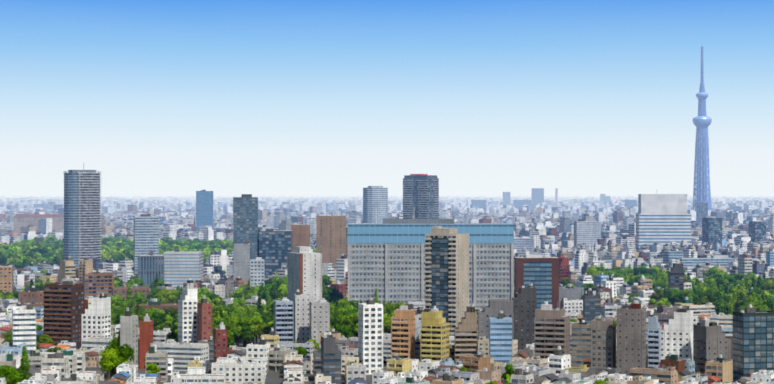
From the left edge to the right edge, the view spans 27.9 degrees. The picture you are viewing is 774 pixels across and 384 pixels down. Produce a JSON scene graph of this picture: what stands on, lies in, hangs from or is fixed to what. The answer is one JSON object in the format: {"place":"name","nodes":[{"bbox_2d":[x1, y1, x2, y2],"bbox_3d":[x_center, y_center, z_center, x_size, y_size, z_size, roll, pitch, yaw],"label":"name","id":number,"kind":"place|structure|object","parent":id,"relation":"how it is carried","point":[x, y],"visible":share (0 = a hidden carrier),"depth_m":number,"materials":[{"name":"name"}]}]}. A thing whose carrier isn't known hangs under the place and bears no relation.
{"place":"outdoors","nodes":[
{"label":"outdoors","id":0,"kind":"place"},
{"bbox_2d":[0,194,773,383],"bbox_3d":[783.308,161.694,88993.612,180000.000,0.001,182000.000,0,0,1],"label":"ground","id":1,"kind":"structure","parent":0,"point":[273,377],"depth_m":64809.75,"materials":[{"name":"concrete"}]},
{"bbox_2d":[0,163,773,383],"bbox_3d":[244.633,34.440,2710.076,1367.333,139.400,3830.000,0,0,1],"label":"buildings","id":2,"kind":"structure","parent":1,"relation":"on","point":[451,273],"depth_m":1150.78,"materials":[{"name":"grey concrete"}]},
{"bbox_2d":[0,188,773,383],"bbox_3d":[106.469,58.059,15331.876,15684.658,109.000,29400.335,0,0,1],"label":"city blocks","id":3,"kind":"structure","parent":1,"relation":"on","point":[546,223],"depth_m":1617.85,"materials":[{"name":"grey concrete"}]},
{"bbox_2d":[0,235,773,383],"bbox_3d":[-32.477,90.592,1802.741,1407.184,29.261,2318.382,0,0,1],"label":"trees","id":4,"kind":"object","parent":1,"relation":"on","point":[722,291],"visible":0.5,"depth_m":1289.35,"materials":[{"name":"green plant"}]},
{"bbox_2d":[693,46,711,211],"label":"tower","id":5,"kind":"structure","parent":1,"relation":"on","point":[702,121],"depth_m":5573.41,"materials":[{"name":"metal"}]},
{"bbox_2d":[0,0,773,193],"label":"sky","id":6,"kind":"structure","parent":0,"point":[151,96],"materials":[{"name":"blue"}]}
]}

